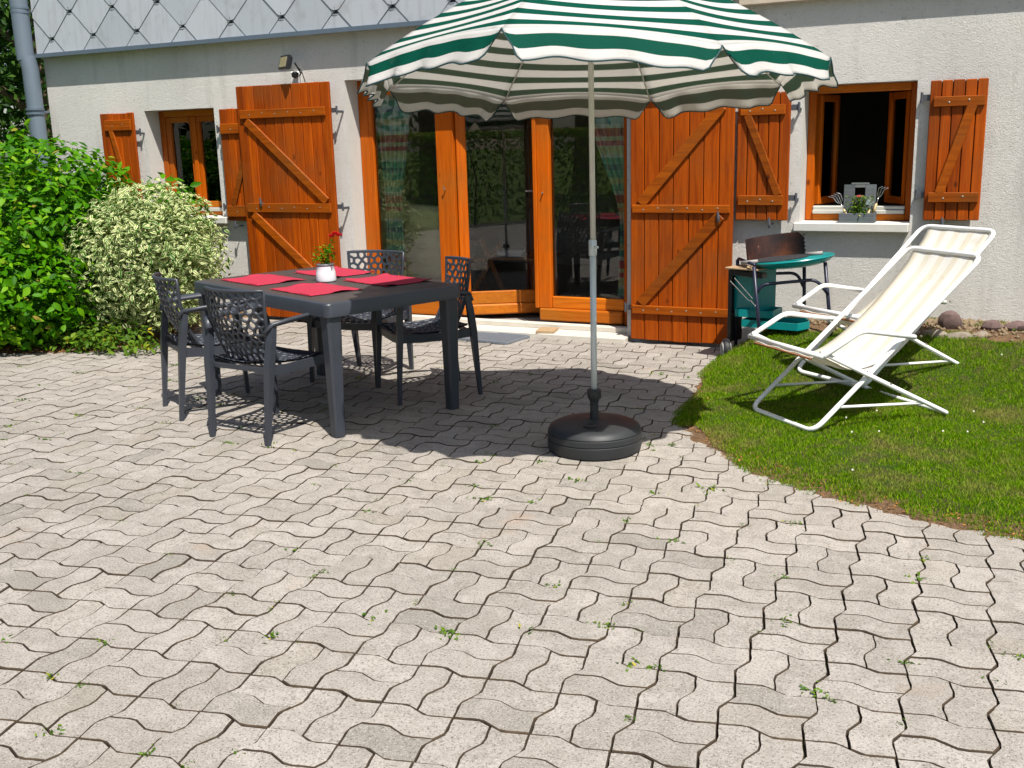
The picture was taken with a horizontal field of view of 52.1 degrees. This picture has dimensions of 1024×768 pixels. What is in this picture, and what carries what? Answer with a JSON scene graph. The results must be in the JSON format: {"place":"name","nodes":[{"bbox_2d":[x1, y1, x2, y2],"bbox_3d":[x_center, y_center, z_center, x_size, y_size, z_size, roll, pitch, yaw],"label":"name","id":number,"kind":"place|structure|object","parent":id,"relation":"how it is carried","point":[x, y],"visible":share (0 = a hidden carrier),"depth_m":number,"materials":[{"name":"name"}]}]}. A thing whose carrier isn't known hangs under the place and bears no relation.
{"place":"outdoors","nodes":[
{"label":"outdoors","id":0,"kind":"place"},
{"bbox_2d":[0,4,31,163],"label":"sky","id":1,"kind":"structure","parent":0,"point":[5,110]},
{"bbox_2d":[0,170,37,266],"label":"back meadow","id":2,"kind":"structure","parent":0,"point":[19,240],"depth_m":27.24,"materials":[{"name":"green plant"}]},
{"bbox_2d":[0,0,25,142],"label":"leafy tree","id":3,"kind":"object","parent":2,"relation":"on","point":[1,38],"visible":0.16,"depth_m":18.27,"materials":[{"name":"green plant"}]},
{"bbox_2d":[0,2,29,157],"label":"leafy tree","id":4,"kind":"object","parent":2,"relation":"on","point":[11,118],"visible":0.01,"depth_m":21.85,"materials":[{"name":"green plant"}]},
{"bbox_2d":[0,17,31,182],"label":"leafy tree","id":5,"kind":"object","parent":2,"relation":"on","point":[14,122],"visible":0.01,"depth_m":24.71,"materials":[{"name":"green plant"}]},
{"bbox_2d":[0,0,53,162],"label":"leafy tree","id":6,"kind":"object","parent":2,"relation":"on","point":[11,97],"visible":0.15,"depth_m":16.62,"materials":[{"name":"green plant"}]},
{"bbox_2d":[0,303,247,353],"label":"planting bed","id":7,"kind":"object","parent":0,"point":[35,349],"visible":0.08,"depth_m":8.48,"materials":[{"name":"soil"}]},
{"bbox_2d":[0,182,17,260],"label":"green shrub","id":8,"kind":"object","parent":7,"relation":"on","point":[7,224],"visible":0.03,"depth_m":9.97,"materials":[{"name":"green plant"}]},
{"bbox_2d":[0,118,143,351],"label":"green shrub","id":9,"kind":"object","parent":7,"relation":"on","point":[37,294],"visible":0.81,"depth_m":8.46,"materials":[{"name":"green plant"}]},
{"bbox_2d":[38,318,159,355],"bbox_3d":[-3.339,-0.385,8.413,1.397,0.320,0.532,5,15,26],"label":"ground ivy","id":10,"kind":"object","parent":7,"relation":"on","point":[87,338],"visible":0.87,"depth_m":8.30,"materials":[{"name":"green plant"}]},
{"bbox_2d":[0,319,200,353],"bbox_3d":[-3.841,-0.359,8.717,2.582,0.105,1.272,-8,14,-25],"label":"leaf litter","id":11,"kind":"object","parent":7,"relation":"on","point":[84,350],"visible":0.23,"depth_m":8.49,"materials":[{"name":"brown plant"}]},
{"bbox_2d":[59,177,233,338],"bbox_3d":[-2.979,-1.036,8.680,1.657,1.354,1.168,5,15,26],"label":"variegated bush","id":12,"kind":"object","parent":7,"relation":"on","point":[124,289],"visible":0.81,"depth_m":8.36,"materials":[{"name":"green plant"}]},
{"bbox_2d":[135,172,216,304],"bbox_3d":[-3.036,-1.208,9.398,0.796,1.362,0.808,5,15,26],"label":"green shrub","id":13,"kind":"object","parent":7,"relation":"on","point":[193,184],"visible":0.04,"depth_m":9.24,"materials":[{"name":"green plant"}]},
{"bbox_2d":[0,317,1023,767],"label":"patio","id":14,"kind":"structure","parent":0,"point":[330,675],"depth_m":3.73,"materials":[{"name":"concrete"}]},
{"bbox_2d":[152,272,273,420],"bbox_3d":[-1.837,-0.264,6.358,0.582,0.836,0.588,-9,15,-29],"label":"garden chair","id":15,"kind":"object","parent":14,"relation":"on","point":[186,338],"visible":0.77,"depth_m":6.14,"materials":[{"name":"plastic"}]},
{"bbox_2d":[203,286,324,446],"bbox_3d":[-1.350,-0.147,5.799,0.588,0.836,0.582,7,15,32],"label":"garden chair","id":16,"kind":"object","parent":14,"relation":"on","point":[270,352],"visible":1,"depth_m":5.61,"materials":[{"name":"plastic"}]},
{"bbox_2d":[194,267,459,437],"bbox_3d":[-1.142,-0.252,6.426,0.930,0.742,1.550,-13,17,-41],"label":"garden table","id":17,"kind":"object","parent":14,"relation":"on","point":[330,309],"visible":0.73,"depth_m":5.92,"materials":[{"name":"plastic"}]},
{"bbox_2d":[222,274,305,285],"bbox_3d":[-1.551,-0.654,6.524,0.349,0.013,0.459,-13,17,-41],"label":"placemat","id":18,"kind":"object","parent":17,"relation":"on","point":[259,279],"visible":1,"depth_m":6.52,"materials":[{"name":"red fabric"}]},
{"bbox_2d":[270,282,360,295],"bbox_3d":[-1.132,-0.551,6.030,0.350,0.013,0.461,-13,17,-40],"label":"placemat","id":19,"kind":"object","parent":17,"relation":"on","point":[311,289],"visible":1,"depth_m":6.03,"materials":[{"name":"red fabric"}]},
{"bbox_2d":[316,263,336,281],"bbox_3d":[-1.134,-0.679,6.379,0.126,0.108,0.126,5,15,26],"label":"flower pot","id":20,"kind":"object","parent":17,"relation":"on","point":[325,272],"visible":0.99,"depth_m":6.33,"materials":[{"name":"white ceramic"}]},
{"bbox_2d":[310,231,341,263],"bbox_3d":[-1.133,-0.818,6.356,0.211,0.213,0.149,5,15,26],"label":"potted rose","id":21,"kind":"object","parent":20,"relation":"on","point":[326,250],"visible":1,"depth_m":6.34,"materials":[{"name":"green plant"}]},
{"bbox_2d":[293,266,375,276],"bbox_3d":[-1.150,-0.728,6.795,0.350,0.013,0.460,-13,17,-40],"label":"placemat","id":22,"kind":"object","parent":17,"relation":"on","point":[341,271],"visible":0.68,"depth_m":6.79,"materials":[{"name":"red fabric"}]},
{"bbox_2d":[343,273,431,286],"bbox_3d":[-0.753,-0.632,6.334,0.350,0.013,0.459,-13,18,-41],"label":"placemat","id":23,"kind":"object","parent":17,"relation":"on","point":[383,279],"visible":1,"depth_m":6.32,"materials":[{"name":"red fabric"}]},
{"bbox_2d":[307,250,413,386],"bbox_3d":[-1.013,-0.464,7.124,0.588,0.836,0.582,4,14,23],"label":"garden chair","id":24,"kind":"object","parent":14,"relation":"on","point":[365,321],"visible":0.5,"depth_m":7.17,"materials":[{"name":"plastic"}]},
{"bbox_2d":[375,256,482,405],"bbox_3d":[-0.526,-0.358,6.610,0.582,0.836,0.588,-7,14,-21],"label":"garden chair","id":25,"kind":"object","parent":14,"relation":"on","point":[399,332],"visible":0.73,"depth_m":6.53,"materials":[{"name":"plastic"}]},
{"bbox_2d":[458,332,529,344],"bbox_3d":[-0.347,-0.398,8.547,0.962,0.018,0.342,7,16,33],"label":"doormat","id":26,"kind":"object","parent":14,"relation":"on","point":[499,338],"visible":0.48,"depth_m":8.37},
{"bbox_2d":[0,316,1023,767],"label":"weeds","id":27,"kind":"object","parent":14,"relation":"on","point":[444,630],"visible":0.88,"depth_m":3.71,"materials":[{"name":"green plant"}]},
{"bbox_2d":[547,388,641,460],"bbox_3d":[0.420,0.176,5.348,0.482,0.312,0.482,5,15,26],"label":"weighted stand","id":28,"kind":"object","parent":14,"relation":"on","point":[594,434],"visible":1,"depth_m":5.21,"materials":[{"name":"black plastic"}]},
{"bbox_2d":[357,0,837,389],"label":"parasol","id":29,"kind":"object","parent":28,"relation":"on","point":[485,60],"visible":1,"depth_m":4.53,"materials":[{"name":"fabric"}]},
{"bbox_2d":[670,320,1023,540],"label":"lawn","id":30,"kind":"structure","parent":0,"point":[700,436],"depth_m":5.44,"materials":[{"name":"plant"}]},
{"bbox_2d":[720,232,834,355],"bbox_3d":[1.820,-0.583,7.159,0.779,0.877,0.528,5,15,26],"label":"barbecue","id":31,"kind":"object","parent":30,"relation":"on","point":[768,256],"visible":0.83,"depth_m":7.21,"materials":[{"name":"teal metal"}]},
{"bbox_2d":[730,278,755,306],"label":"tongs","id":32,"kind":"object","parent":31,"relation":"hanging from","point":[742,293],"visible":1,"depth_m":7.02,"materials":[{"name":"metal"}]},
{"bbox_2d":[747,246,980,431],"bbox_3d":[1.928,-0.273,5.743,1.077,0.863,0.674,-7,14,-21],"label":"sun chair","id":33,"kind":"object","parent":30,"relation":"on","point":[884,327],"visible":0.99,"depth_m":5.76,"materials":[{"name":"fabric"}]},
{"bbox_2d":[738,316,1023,345],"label":"gravel","id":34,"kind":"structure","parent":30,"relation":"on","point":[931,322],"depth_m":6.93,"materials":[{"name":"beige gravel"}]},
{"bbox_2d":[938,310,962,328],"bbox_3d":[2.898,-0.415,6.926,0.162,0.146,0.112,7,16,32],"label":"stone","id":35,"kind":"object","parent":34,"relation":"on","point":[951,319],"visible":0.74,"depth_m":6.88,"materials":[{"name":"stone"}]},
{"bbox_2d":[1004,320,1023,330],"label":"stone","id":36,"kind":"object","parent":34,"relation":"on","point":[1017,324],"visible":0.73,"depth_m":6.74,"materials":[{"name":"pink stone"}]},
{"bbox_2d":[792,224,995,387],"bbox_3d":[2.361,-0.507,6.461,1.077,0.863,0.674,-8,15,-26],"label":"sun chair","id":37,"kind":"object","parent":30,"relation":"on","point":[961,238],"visible":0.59,"depth_m":6.52,"materials":[{"name":"metal"}]},
{"bbox_2d":[922,329,947,337],"bbox_3d":[2.752,-0.320,6.819,0.155,0.074,0.116,14,20,49],"label":"stone","id":38,"kind":"object","parent":30,"relation":"on","point":[934,332],"visible":0.64,"depth_m":6.78,"materials":[{"name":"beige stone"}]},
{"bbox_2d":[946,331,972,339],"bbox_3d":[2.878,-0.295,6.739,0.178,0.089,0.089,2,14,16],"label":"stone","id":39,"kind":"object","parent":30,"relation":"on","point":[960,334],"visible":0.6,"depth_m":6.71,"materials":[{"name":"beige stone"}]},
{"bbox_2d":[972,330,988,337],"bbox_3d":[3.001,-0.305,6.718,0.116,0.074,0.096,4,14,22],"label":"stone","id":40,"kind":"object","parent":30,"relation":"on","point":[982,333],"visible":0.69,"depth_m":6.69,"materials":[{"name":"beige stone"}]},
{"bbox_2d":[982,320,1002,330],"bbox_3d":[3.127,-0.369,6.817,0.126,0.094,0.097,6,15,31],"label":"stone","id":41,"kind":"object","parent":30,"relation":"on","point":[990,325],"visible":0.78,"depth_m":6.79,"materials":[{"name":"pink stone"}]},
{"bbox_2d":[677,386,1023,539],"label":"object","id":42,"kind":"object","parent":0,"point":[838,482],"depth_m":4.62,"materials":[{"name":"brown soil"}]},
{"label":"ground","id":43,"kind":"structure","parent":0,"visible":0},
{"bbox_2d":[9,0,1023,346],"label":"house","id":44,"kind":"structure","parent":43,"relation":"on","point":[919,112],"depth_m":8.79,"materials":[{"name":"paint"}]},
{"bbox_2d":[159,109,222,214],"bbox_3d":[-3.006,-2.120,10.039,0.853,0.984,0.080,5,15,26],"label":"window","id":45,"kind":"structure","parent":44,"relation":"in","point":[189,144],"depth_m":10.05,"materials":[{"name":"brown wood"}]},
{"bbox_2d":[278,54,305,83],"bbox_3d":[-1.881,-2.677,8.997,0.196,0.280,0.182,-11,16,-34],"label":"floodlight","id":46,"kind":"object","parent":44,"relation":"attached to","point":[285,62],"visible":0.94,"depth_m":8.96,"materials":[{"name":"black metal"}]},
{"bbox_2d":[376,95,408,275],"bbox_3d":[-1.018,-1.650,9.248,0.350,1.940,0.044,5,15,26],"label":"plaid curtain","id":47,"kind":"object","parent":44,"relation":"hanging from","point":[392,119],"visible":0.68,"depth_m":9.19,"materials":[{"name":"green fabric"}]},
{"bbox_2d":[380,202,475,288],"bbox_3d":[-0.864,-1.274,9.844,0.880,0.890,0.886,1,13,10],"label":"armchair","id":48,"kind":"object","parent":44,"relation":"on","point":[422,239],"visible":0.34,"depth_m":9.48,"materials":[{"name":"beige fabric"}]},
{"bbox_2d":[470,238,504,290],"bbox_3d":[-0.385,-1.104,10.101,0.531,0.639,0.465,-12,16,-37],"label":"folding chair","id":49,"kind":"object","parent":44,"relation":"on","point":[488,258],"visible":0.47,"depth_m":9.94,"materials":[{"name":"brown wood"}]},
{"bbox_2d":[357,81,626,325],"bbox_3d":[-0.094,-1.580,8.879,2.538,2.008,0.479,5,15,26],"label":"patio door","id":50,"kind":"structure","parent":44,"relation":"in","point":[450,134],"depth_m":8.81,"materials":[{"name":"brown wood"}]},
{"bbox_2d":[474,250,560,295],"bbox_3d":[-0.035,-1.059,10.277,0.900,0.430,0.560,5,15,26],"label":"table","id":51,"kind":"object","parent":44,"relation":"on","point":[530,257],"visible":0.34,"depth_m":10.25,"materials":[{"name":"brown wood"}]},
{"bbox_2d":[496,248,528,256],"bbox_3d":[-0.010,-1.263,10.065,0.314,0.059,0.251,2,14,15],"label":"magazine stack","id":52,"kind":"object","parent":51,"relation":"on","point":[512,252],"visible":0.94,"depth_m":9.97,"materials":[{"name":"paper"}]},
{"bbox_2d":[536,327,557,333],"bbox_3d":[0.284,-0.436,8.485,0.150,0.022,0.180,2,14,14],"label":"wooden wedge","id":53,"kind":"object","parent":44,"relation":"on","point":[550,330],"visible":1,"depth_m":8.42,"materials":[{"name":"brown wood"}]},
{"bbox_2d":[594,117,623,298],"bbox_3d":[0.799,-1.493,8.358,0.430,1.940,0.044,5,15,26],"label":"plaid curtain","id":54,"kind":"object","parent":44,"relation":"hanging from","point":[609,135],"visible":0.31,"depth_m":8.29,"materials":[{"name":"green fabric"}]},
{"bbox_2d":[838,183,876,222],"bbox_3d":[2.404,-1.258,7.274,0.236,0.268,0.124,5,15,26],"label":"wooden caddy","id":55,"kind":"object","parent":44,"relation":"on","point":[851,217],"visible":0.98,"depth_m":7.28,"materials":[{"name":"grey wood"}]},
{"bbox_2d":[828,192,846,212],"bbox_3d":[2.277,-1.242,7.294,0.148,0.184,0.025,0,13,8],"label":"hand rake","id":56,"kind":"object","parent":55,"relation":"in","point":[844,210],"visible":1,"depth_m":7.29,"materials":[{"name":"metal"}]},
{"bbox_2d":[845,195,877,215],"bbox_3d":[2.414,-1.225,7.262,0.221,0.171,0.137,8,16,35],"label":"herb plant","id":57,"kind":"object","parent":55,"relation":"on","point":[858,200],"visible":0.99,"depth_m":7.25,"materials":[{"name":"green plant"}]},
{"bbox_2d":[866,188,874,212],"bbox_3d":[2.477,-1.251,7.244,0.054,0.228,0.024,-1,13,1],"label":"hand trowel","id":58,"kind":"object","parent":55,"relation":"in","point":[868,202],"visible":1,"depth_m":7.25,"materials":[{"name":"metal"}]},
{"bbox_2d":[872,186,887,212],"bbox_3d":[2.537,-1.267,7.221,0.102,0.189,0.020,5,15,26],"label":"hand fork","id":59,"kind":"object","parent":55,"relation":"in","point":[874,208],"visible":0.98,"depth_m":7.23,"materials":[{"name":"wood"}]},
{"bbox_2d":[805,81,917,220],"bbox_3d":[2.528,-1.661,7.514,0.738,0.935,0.411,5,15,26],"label":"window","id":60,"kind":"structure","parent":44,"relation":"in","point":[824,108],"depth_m":7.49,"materials":[{"name":"brown wood"}]}
]}

